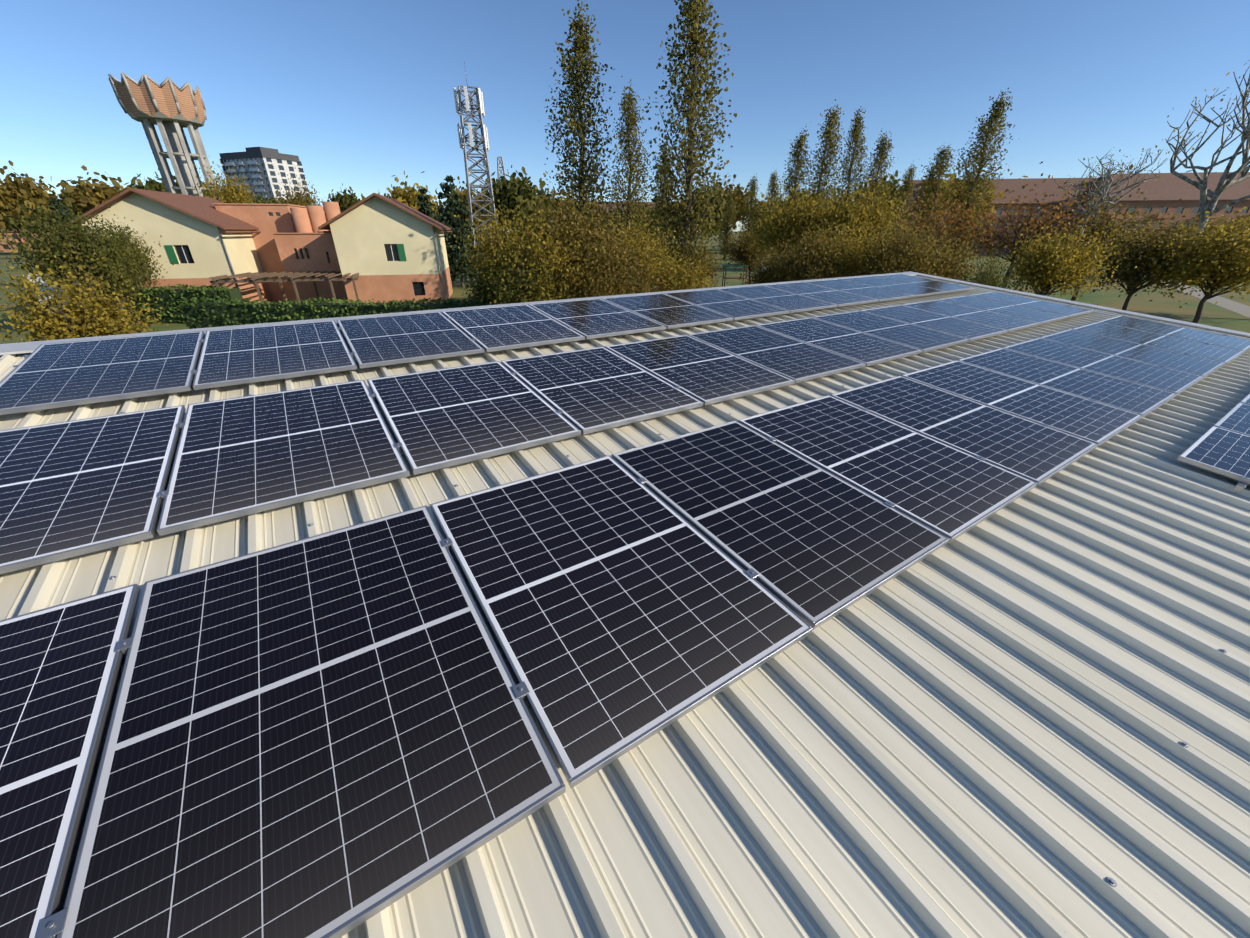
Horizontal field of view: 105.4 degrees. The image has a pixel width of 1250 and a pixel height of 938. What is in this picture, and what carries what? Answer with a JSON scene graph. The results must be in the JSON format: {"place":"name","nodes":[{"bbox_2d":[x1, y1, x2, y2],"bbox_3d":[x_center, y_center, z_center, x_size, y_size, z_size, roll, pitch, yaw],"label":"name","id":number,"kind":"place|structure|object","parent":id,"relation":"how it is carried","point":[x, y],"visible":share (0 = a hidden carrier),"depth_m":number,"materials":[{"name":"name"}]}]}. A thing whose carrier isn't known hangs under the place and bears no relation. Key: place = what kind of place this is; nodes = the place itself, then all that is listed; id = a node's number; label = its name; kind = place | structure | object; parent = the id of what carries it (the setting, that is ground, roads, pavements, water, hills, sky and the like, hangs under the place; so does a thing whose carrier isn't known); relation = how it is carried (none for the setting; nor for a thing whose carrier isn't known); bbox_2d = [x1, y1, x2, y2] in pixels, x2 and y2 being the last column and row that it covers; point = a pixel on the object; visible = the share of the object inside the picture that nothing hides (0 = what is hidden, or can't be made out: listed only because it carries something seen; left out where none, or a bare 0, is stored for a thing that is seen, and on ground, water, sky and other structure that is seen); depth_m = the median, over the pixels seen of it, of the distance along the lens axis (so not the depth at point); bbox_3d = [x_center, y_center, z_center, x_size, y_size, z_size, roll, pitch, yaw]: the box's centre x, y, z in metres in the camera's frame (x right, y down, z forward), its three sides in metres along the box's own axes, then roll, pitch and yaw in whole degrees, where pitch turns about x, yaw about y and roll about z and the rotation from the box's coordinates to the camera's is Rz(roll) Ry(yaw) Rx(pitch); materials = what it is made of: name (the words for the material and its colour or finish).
{"place":"outdoors","nodes":[
{"label":"outdoors","id":0,"kind":"place"},
{"bbox_2d":[108,72,219,198],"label":"water tower","id":1,"kind":"structure","parent":0,"point":[170,108],"depth_m":94.99,"materials":[{"name":"concrete"}]},
{"bbox_2d":[0,231,1249,343],"bbox_3d":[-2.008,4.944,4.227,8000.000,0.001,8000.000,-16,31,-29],"label":"terrain","id":2,"kind":"structure","parent":0,"point":[1166,306],"depth_m":50.03,"materials":[{"name":"green plant"}]},
{"bbox_2d":[0,160,65,242],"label":"tree","id":3,"kind":"object","parent":2,"relation":"on","point":[14,191],"visible":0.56,"depth_m":133.63,"materials":[{"name":"green plant"}]},
{"bbox_2d":[0,181,142,325],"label":"park tree","id":4,"kind":"object","parent":2,"relation":"on","point":[81,246],"visible":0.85,"depth_m":30.43,"materials":[{"name":"green plant"}]},
{"bbox_2d":[0,234,168,342],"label":"park tree","id":5,"kind":"object","parent":2,"relation":"on","point":[91,323],"visible":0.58,"depth_m":18.71,"materials":[{"name":"yellow plant"}]},
{"bbox_2d":[46,165,137,215],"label":"tree","id":6,"kind":"object","parent":2,"relation":"on","point":[101,192],"visible":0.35,"depth_m":140.29,"materials":[{"name":"green plant"}]},
{"bbox_2d":[44,215,156,323],"bbox_3d":[-37.693,-14.264,34.739,5.470,7.548,5.441,0,27,1],"label":"park tree","id":7,"kind":"object","parent":2,"relation":"on","point":[130,273],"visible":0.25,"depth_m":34.83,"materials":[{"name":"green plant"}]},
{"bbox_2d":[77,214,173,288],"bbox_3d":[-39.698,-16.066,37.773,5.762,8.055,6.068,0,27,1],"label":"park tree","id":8,"kind":"object","parent":2,"relation":"on","point":[142,255],"visible":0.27,"depth_m":37.93,"materials":[{"name":"green plant"}]},
{"bbox_2d":[67,284,242,323],"bbox_3d":[-35.558,-12.634,36.240,12.623,2.863,1.686,1,27,2],"label":"hedge","id":9,"kind":"object","parent":2,"relation":"on","point":[169,300],"visible":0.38,"depth_m":35.67,"materials":[{"name":"green plant"}]},
{"bbox_2d":[185,159,261,203],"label":"park tree","id":10,"kind":"object","parent":2,"relation":"on","point":[235,195],"visible":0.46,"depth_m":79.01,"materials":[{"name":"green plant"}]},
{"bbox_2d":[23,188,452,312],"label":"twin house gables","id":11,"kind":"object","parent":2,"relation":"on","point":[376,247],"visible":0.88,"depth_m":42.40,"materials":[{"name":"beige paint"}]},
{"bbox_2d":[219,147,309,202],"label":"apartment tower","id":12,"kind":"structure","parent":2,"relation":"on","point":[262,167],"depth_m":174.51,"materials":[{"name":"concrete"}]},
{"bbox_2d":[179,294,507,328],"bbox_3d":[-16.952,-9.629,30.353,22.261,2.742,1.732,1,27,2],"label":"hedge","id":13,"kind":"object","parent":2,"relation":"on","point":[207,312],"visible":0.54,"depth_m":29.88,"materials":[{"name":"green plant"}]},
{"bbox_2d":[434,175,487,287],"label":"tree","id":14,"kind":"object","parent":2,"relation":"on","point":[450,220],"visible":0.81,"depth_m":55.23,"materials":[{"name":"green plant"}]},
{"bbox_2d":[453,62,499,284],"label":"lattice tower","id":15,"kind":"structure","parent":2,"relation":"on","point":[460,107],"depth_m":56.90,"materials":[{"name":"silver metal"}]},
{"bbox_2d":[450,178,548,300],"bbox_3d":[-7.621,-13.236,30.489,6.815,9.528,6.568,-2,27,-4],"label":"park tree","id":16,"kind":"object","parent":2,"relation":"on","point":[488,239],"visible":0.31,"depth_m":29.12,"materials":[{"name":"green plant"}]},
{"bbox_2d":[479,165,555,231],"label":"tree","id":17,"kind":"object","parent":2,"relation":"on","point":[505,190],"visible":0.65,"depth_m":130.99,"materials":[{"name":"green plant"}]},
{"bbox_2d":[475,223,582,305],"bbox_3d":[-5.751,-10.838,28.479,6.239,6.906,6.426,-11,29,-21],"label":"bush","id":18,"kind":"object","parent":2,"relation":"on","point":[519,293],"visible":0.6,"depth_m":27.23,"materials":[{"name":"green plant"}]},
{"bbox_2d":[472,193,600,303],"bbox_3d":[-4.959,-11.873,28.912,8.251,8.443,7.939,10,28,20],"label":"park tree","id":19,"kind":"object","parent":2,"relation":"on","point":[548,242],"visible":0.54,"depth_m":27.44,"materials":[{"name":"green plant"}]},
{"bbox_2d":[489,165,663,297],"bbox_3d":[-3.509,-14.107,31.562,10.406,10.132,10.237,15,30,27],"label":"park tree","id":20,"kind":"object","parent":2,"relation":"on","point":[577,228],"visible":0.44,"depth_m":29.41,"materials":[{"name":"green plant"}]},
{"bbox_2d":[544,0,628,290],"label":"poplar","id":21,"kind":"object","parent":2,"relation":"on","point":[580,47],"visible":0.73,"depth_m":37.27,"materials":[{"name":"green plant"}]},
{"bbox_2d":[554,246,634,298],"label":"bush","id":22,"kind":"object","parent":2,"relation":"on","point":[586,291],"visible":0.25,"depth_m":27.98,"materials":[{"name":"green plant"}]},
{"bbox_2d":[573,235,670,297],"bbox_3d":[-0.417,-11.336,30.143,6.861,6.325,7.428,-4,27,-7],"label":"bush","id":23,"kind":"object","parent":2,"relation":"on","point":[632,280],"visible":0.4,"depth_m":28.75,"materials":[{"name":"green plant"}]},
{"bbox_2d":[607,76,653,246],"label":"poplar","id":24,"kind":"object","parent":2,"relation":"on","point":[629,121],"visible":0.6,"depth_m":53.84,"materials":[{"name":"green plant"}]},
{"bbox_2d":[591,193,690,290],"bbox_3d":[0.568,-15.158,35.122,8.194,8.768,8.501,12,29,22],"label":"park tree","id":25,"kind":"object","parent":2,"relation":"on","point":[652,242],"visible":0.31,"depth_m":33.62,"materials":[{"name":"green plant"}]},
{"bbox_2d":[637,236,721,292],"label":"bush","id":26,"kind":"object","parent":2,"relation":"on","point":[675,283],"visible":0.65,"depth_m":31.07,"materials":[{"name":"green plant"}]},
{"bbox_2d":[638,0,736,287],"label":"poplar","id":27,"kind":"object","parent":2,"relation":"on","point":[692,10],"visible":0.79,"depth_m":35.16,"materials":[{"name":"green plant"}]},
{"bbox_2d":[714,220,778,284],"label":"park tree","id":28,"kind":"object","parent":2,"relation":"on","point":[737,253],"visible":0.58,"depth_m":55.36,"materials":[{"name":"green plant"}]},
{"bbox_2d":[732,241,800,284],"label":"bush","id":29,"kind":"object","parent":2,"relation":"on","point":[767,274],"visible":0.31,"depth_m":38.31,"materials":[{"name":"green plant"}]},
{"bbox_2d":[730,174,854,262],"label":"park tree","id":30,"kind":"object","parent":2,"relation":"on","point":[792,221],"visible":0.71,"depth_m":46.28,"materials":[{"name":"green plant"}]},
{"bbox_2d":[772,124,813,253],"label":"poplar","id":31,"kind":"object","parent":2,"relation":"on","point":[800,144],"visible":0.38,"depth_m":76.94,"materials":[{"name":"green plant"}]},
{"bbox_2d":[770,208,863,280],"bbox_3d":[13.926,-14.462,34.555,6.841,7.950,6.730,-18,32,-32],"label":"bush","id":32,"kind":"object","parent":2,"relation":"on","point":[808,263],"visible":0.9,"depth_m":33.66,"materials":[{"name":"green plant"}]},
{"bbox_2d":[792,99,852,255],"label":"poplar","id":33,"kind":"object","parent":2,"relation":"on","point":[827,136],"visible":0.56,"depth_m":72.75,"materials":[{"name":"green plant"}]},
{"bbox_2d":[783,203,887,279],"bbox_3d":[16.047,-15.379,36.091,8.294,8.269,8.212,-19,32,-33],"label":"bush","id":34,"kind":"object","parent":2,"relation":"on","point":[858,255],"visible":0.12,"depth_m":34.60,"materials":[{"name":"green plant"}]},
{"bbox_2d":[827,106,873,250],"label":"poplar","id":35,"kind":"object","parent":2,"relation":"on","point":[857,136],"visible":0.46,"depth_m":76.12,"materials":[{"name":"green plant"}]},
{"bbox_2d":[806,159,920,257],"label":"park tree","id":36,"kind":"object","parent":2,"relation":"on","point":[862,207],"visible":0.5,"depth_m":42.36,"materials":[{"name":"green plant"}]},
{"bbox_2d":[859,124,897,253],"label":"poplar","id":37,"kind":"object","parent":2,"relation":"on","point":[882,148],"visible":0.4,"depth_m":80.14,"materials":[{"name":"green plant"}]},
{"bbox_2d":[840,200,966,276],"bbox_3d":[18.626,-13.881,33.001,7.129,8.311,7.013,12,29,23],"label":"bush","id":38,"kind":"object","parent":2,"relation":"on","point":[887,260],"visible":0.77,"depth_m":31.62,"materials":[{"name":"green plant"}]},
{"bbox_2d":[906,143,958,252],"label":"poplar","id":39,"kind":"object","parent":2,"relation":"on","point":[939,166],"visible":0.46,"depth_m":84.32,"materials":[{"name":"green plant"}]},
{"bbox_2d":[881,213,992,281],"bbox_3d":[21.745,-14.278,34.582,8.593,7.597,8.846,-4,27,-8],"label":"bush","id":40,"kind":"object","parent":2,"relation":"on","point":[950,272],"visible":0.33,"depth_m":32.40,"materials":[{"name":"green plant"}]},
{"bbox_2d":[878,165,1019,272],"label":"park tree","id":41,"kind":"object","parent":2,"relation":"on","point":[948,219],"visible":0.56,"depth_m":47.78,"materials":[{"name":"green plant"}]},
{"bbox_2d":[938,88,1014,266],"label":"poplar","id":42,"kind":"object","parent":2,"relation":"on","point":[993,119],"visible":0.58,"depth_m":71.06,"materials":[{"name":"green plant"}]},
{"bbox_2d":[960,227,1014,288],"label":"bush","id":43,"kind":"object","parent":2,"relation":"on","point":[991,279],"visible":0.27,"depth_m":26.10,"materials":[{"name":"green plant"}]},
{"bbox_2d":[893,178,1096,255],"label":"apartment block","id":44,"kind":"structure","parent":2,"relation":"on","point":[1049,186],"depth_m":129.60,"materials":[{"name":"brown brick"}]},
{"bbox_2d":[943,162,1101,288],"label":"park tree","id":45,"kind":"object","parent":2,"relation":"on","point":[1037,227],"visible":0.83,"depth_m":44.86,"materials":[{"name":"green plant"}]},
{"bbox_2d":[999,210,1136,304],"bbox_3d":[29.196,-13.266,32.496,7.764,7.637,7.329,-17,31,-30],"label":"park tree","id":46,"kind":"object","parent":2,"relation":"on","point":[1059,262],"visible":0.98,"depth_m":31.33,"materials":[{"name":"green plant"}]},
{"bbox_2d":[1033,170,1183,300],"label":"park tree","id":47,"kind":"object","parent":2,"relation":"on","point":[1101,227],"visible":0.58,"depth_m":42.63,"materials":[{"name":"green plant"}]},
{"bbox_2d":[1053,144,1166,245],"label":"plane tree","id":48,"kind":"object","parent":2,"relation":"on","point":[1106,186],"visible":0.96,"depth_m":82.97,"materials":[{"name":"brown plant"}]},
{"bbox_2d":[1074,204,1225,310],"bbox_3d":[37.198,-14.372,34.134,8.243,8.165,8.105,12,29,23],"label":"park tree","id":49,"kind":"object","parent":2,"relation":"on","point":[1130,261],"visible":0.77,"depth_m":33.63,"materials":[{"name":"green plant"}]},
{"bbox_2d":[1073,172,1249,257],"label":"apartment block","id":50,"kind":"structure","parent":2,"relation":"on","point":[1170,189],"depth_m":116.90,"materials":[{"name":"brown brick"}]},
{"bbox_2d":[1114,198,1249,323],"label":"park tree","id":51,"kind":"object","parent":2,"relation":"on","point":[1215,271],"visible":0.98,"depth_m":30.79,"materials":[{"name":"green plant"}]},
{"bbox_2d":[1155,63,1249,286],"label":"plane tree","id":52,"kind":"object","parent":2,"relation":"on","point":[1222,185],"visible":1,"depth_m":54.61,"materials":[{"name":"grey plant"}]},
{"bbox_2d":[0,0,1249,231],"label":"sky","id":53,"kind":"structure","parent":0,"point":[361,91],"materials":[{"name":"blue"}]},
{"bbox_3d":[2.390,2.477,3.247,19.400,5.283,13.008,-16,31,-29],"label":"hall building","id":54,"kind":"object","parent":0,"visible":0},
{"bbox_2d":[0,271,1249,937],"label":"corrugated roof","id":55,"kind":"structure","parent":54,"relation":"on","point":[1026,715],"depth_m":1.75,"materials":[{"name":"beige metal"}]},
{"bbox_2d":[0,584,139,937],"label":"solar panel","id":56,"kind":"object","parent":55,"relation":"on","point":[60,666],"visible":1,"depth_m":1.47,"materials":[{"name":"glass"}]},
{"bbox_2d":[0,331,204,414],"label":"solar panel","id":57,"kind":"object","parent":55,"relation":"on","point":[53,375],"visible":1,"depth_m":3.79,"materials":[{"name":"blue glass"}]},
{"bbox_2d":[193,320,356,389],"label":"solar panel","id":58,"kind":"object","parent":55,"relation":"on","point":[234,356],"visible":1,"depth_m":4.34,"materials":[{"name":"blue glass"}]},
{"bbox_2d":[337,312,484,368],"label":"solar panel","id":59,"kind":"object","parent":55,"relation":"on","point":[385,340],"visible":1,"depth_m":4.92,"materials":[{"name":"blue glass"}]},
{"bbox_2d":[367,361,580,474],"bbox_3d":[-1.230,-0.494,3.680,1.134,0.036,1.620,-16,37,-29],"label":"solar panel","id":60,"kind":"object","parent":55,"relation":"on","point":[442,418],"visible":0.98,"depth_m":3.50,"materials":[{"name":"glass"}]},
{"bbox_2d":[442,304,584,351],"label":"solar panel","id":61,"kind":"object","parent":55,"relation":"on","point":[492,329],"visible":0.9,"depth_m":5.50,"materials":[{"name":"blue glass"}]},
{"bbox_2d":[528,298,666,338],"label":"solar panel","id":62,"kind":"object","parent":55,"relation":"on","point":[593,318],"visible":0.85,"depth_m":6.08,"materials":[{"name":"blue glass"}]},
{"bbox_2d":[601,293,733,328],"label":"solar panel","id":63,"kind":"object","parent":55,"relation":"on","point":[669,312],"visible":0.94,"depth_m":6.65,"materials":[{"name":"blue glass"}]},
{"bbox_2d":[605,335,794,404],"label":"solar panel","id":64,"kind":"object","parent":55,"relation":"on","point":[705,373],"visible":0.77,"depth_m":4.67,"materials":[{"name":"glass"}]},
{"bbox_2d":[663,289,789,319],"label":"solar panel","id":65,"kind":"object","parent":55,"relation":"on","point":[735,307],"visible":0.92,"depth_m":7.23,"materials":[{"name":"blue glass"}]},
{"bbox_2d":[718,285,837,312],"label":"solar panel","id":66,"kind":"object","parent":55,"relation":"on","point":[790,302],"visible":0.79,"depth_m":7.80,"materials":[{"name":"blue glass"}]},
{"bbox_2d":[764,282,878,306],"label":"solar panel","id":67,"kind":"object","parent":55,"relation":"on","point":[839,298],"visible":0.83,"depth_m":8.37,"materials":[{"name":"blue glass"}]},
{"bbox_2d":[756,317,922,365],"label":"solar panel","id":68,"kind":"object","parent":55,"relation":"on","point":[868,349],"visible":0.96,"depth_m":5.83,"materials":[{"name":"blue glass"}]},
{"bbox_2d":[806,279,914,301],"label":"solar panel","id":69,"kind":"object","parent":55,"relation":"on","point":[879,293],"visible":0.79,"depth_m":8.94,"materials":[{"name":"blue glass"}]},
{"bbox_2d":[738,395,1037,542],"bbox_3d":[1.793,-0.131,3.417,1.134,0.036,1.620,-16,37,-29],"label":"solar panel","id":70,"kind":"object","parent":55,"relation":"on","point":[950,492],"visible":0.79,"depth_m":3.25,"materials":[{"name":"glass"}]},
{"bbox_2d":[812,311,968,352],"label":"solar panel","id":71,"kind":"object","parent":55,"relation":"on","point":[917,337],"visible":0.79,"depth_m":6.41,"materials":[{"name":"blue glass"}]},
{"bbox_2d":[843,276,946,296],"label":"solar panel","id":72,"kind":"object","parent":55,"relation":"on","point":[915,290],"visible":0.88,"depth_m":9.51,"materials":[{"name":"blue glass"}]},
{"bbox_2d":[860,305,1008,341],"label":"solar panel","id":73,"kind":"object","parent":55,"relation":"on","point":[971,331],"visible":0.81,"depth_m":6.98,"materials":[{"name":"blue glass"}]},
{"bbox_2d":[830,376,1097,485],"bbox_3d":[2.755,-0.415,3.984,1.134,0.036,1.620,-17,37,-30],"label":"solar panel","id":74,"kind":"object","parent":55,"relation":"on","point":[1038,453],"visible":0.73,"depth_m":3.84,"materials":[{"name":"glass"}]},
{"bbox_2d":[903,300,1040,331],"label":"solar panel","id":75,"kind":"object","parent":55,"relation":"on","point":[999,320],"visible":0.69,"depth_m":7.55,"materials":[{"name":"blue glass"}]},
{"bbox_2d":[939,295,1068,324],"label":"solar panel","id":76,"kind":"object","parent":55,"relation":"on","point":[1041,316],"visible":0.9,"depth_m":8.12,"materials":[{"name":"blue glass"}]},
{"bbox_2d":[902,360,1142,446],"bbox_3d":[3.722,-0.701,4.553,1.134,0.036,1.620,-16,37,-29],"label":"solar panel","id":77,"kind":"object","parent":55,"relation":"on","point":[1099,423],"visible":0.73,"depth_m":4.42,"materials":[{"name":"blue glass"}]},
{"bbox_2d":[968,292,1093,317],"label":"solar panel","id":78,"kind":"object","parent":55,"relation":"on","point":[1068,310],"visible":0.77,"depth_m":8.70,"materials":[{"name":"blue glass"}]},
{"bbox_2d":[958,348,1176,417],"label":"solar panel","id":79,"kind":"object","parent":55,"relation":"on","point":[1141,399],"visible":0.79,"depth_m":5.01,"materials":[{"name":"blue glass"}]},
{"bbox_2d":[1003,338,1203,395],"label":"solar panel","id":80,"kind":"object","parent":55,"relation":"on","point":[1178,382],"visible":0.85,"depth_m":5.58,"materials":[{"name":"blue glass"}]},
{"bbox_2d":[1040,329,1225,377],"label":"solar panel","id":81,"kind":"object","parent":55,"relation":"on","point":[1197,365],"visible":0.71,"depth_m":6.16,"materials":[{"name":"blue glass"}]},
{"bbox_2d":[1074,322,1244,364],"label":"solar panel","id":82,"kind":"object","parent":55,"relation":"on","point":[1205,350],"visible":0.85,"depth_m":6.73,"materials":[{"name":"blue glass"}]},
{"bbox_2d":[1099,315,1249,351],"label":"solar panel","id":83,"kind":"object","parent":55,"relation":"on","point":[1232,342],"visible":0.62,"depth_m":7.33,"materials":[{"name":"blue glass"}]},
{"bbox_2d":[1176,426,1249,483],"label":"solar panel","id":84,"kind":"object","parent":55,"relation":"on","point":[1221,451],"visible":0.94,"depth_m":3.67,"materials":[{"name":"blue glass"}]},
{"bbox_3d":[-2.430,0.176,2.530,0.400,0.037,0.040,-16,37,-29],"label":"rail","id":85,"kind":"object","parent":55,"relation":"on","visible":0},
{"bbox_2d":[0,405,185,573],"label":"solar panel","id":86,"kind":"object","parent":85,"relation":"on","point":[72,488],"visible":1,"depth_m":2.54,"materials":[{"name":"glass"}]},
{"bbox_3d":[-1.466,-0.109,3.097,0.400,0.037,0.040,-16,37,-29],"label":"rail","id":87,"kind":"object","parent":55,"relation":"on","visible":0},
{"bbox_2d":[157,380,409,535],"bbox_3d":[-2.196,-0.209,3.113,1.134,0.036,1.620,-16,37,-29],"label":"solar panel","id":88,"kind":"object","parent":87,"relation":"on","point":[242,456],"visible":1,"depth_m":2.91,"materials":[{"name":"glass"}]},
{"bbox_3d":[0.462,-0.678,4.232,0.400,0.037,0.040,-16,37,-29],"label":"rail","id":89,"kind":"object","parent":55,"relation":"on","visible":0},
{"bbox_2d":[501,347,702,434],"bbox_3d":[-0.266,-0.776,4.244,1.134,0.036,1.620,-16,37,-29],"label":"solar panel","id":90,"kind":"object","parent":89,"relation":"on","point":[589,390],"visible":0.9,"depth_m":4.08,"materials":[{"name":"glass"}]},
{"bbox_3d":[1.425,-0.963,4.799,0.400,0.037,0.040,-16,37,-29],"label":"rail","id":91,"kind":"object","parent":55,"relation":"on","visible":0},
{"bbox_2d":[688,325,865,382],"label":"solar panel","id":92,"kind":"object","parent":91,"relation":"on","point":[797,361],"visible":0.79,"depth_m":5.25,"materials":[{"name":"blue glass"}]},
{"bbox_3d":[-1.333,1.108,1.134,0.400,0.037,0.040,-16,37,-29],"label":"rail","id":93,"kind":"object","parent":55,"relation":"on","visible":0},
{"bbox_2d":[57,505,565,937],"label":"solar panel","id":94,"kind":"object","parent":93,"relation":"on","point":[334,734],"visible":1,"depth_m":1.48,"materials":[{"name":"glass"}]},
{"bbox_3d":[-0.369,0.823,1.701,0.400,0.037,0.040,-16,37,-29],"label":"rail","id":95,"kind":"object","parent":55,"relation":"on","visible":0},
{"bbox_2d":[430,455,812,787],"bbox_3d":[-0.132,0.441,2.280,1.134,0.036,1.620,-16,37,-29],"label":"solar panel","id":96,"kind":"object","parent":95,"relation":"on","point":[624,610],"visible":0.98,"depth_m":2.04,"materials":[{"name":"glass"}]},
{"bbox_3d":[0.595,0.538,2.269,0.400,0.037,0.040,-16,37,-29],"label":"rail","id":97,"kind":"object","parent":55,"relation":"on","visible":0},
{"bbox_2d":[612,420,949,629],"bbox_3d":[0.828,0.153,2.852,1.134,0.036,1.620,-16,37,-29],"label":"solar panel","id":98,"kind":"object","parent":97,"relation":"on","point":[813,545],"visible":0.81,"depth_m":2.65,"materials":[{"name":"glass"}]},
{"label":"rail","id":99,"kind":"object","parent":55,"relation":"on","visible":0},
{"bbox_2d":[1213,402,1249,435],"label":"solar panel","id":100,"kind":"object","parent":99,"relation":"on","point":[1236,418],"visible":0.69,"depth_m":4.29,"materials":[{"name":"blue glass"}]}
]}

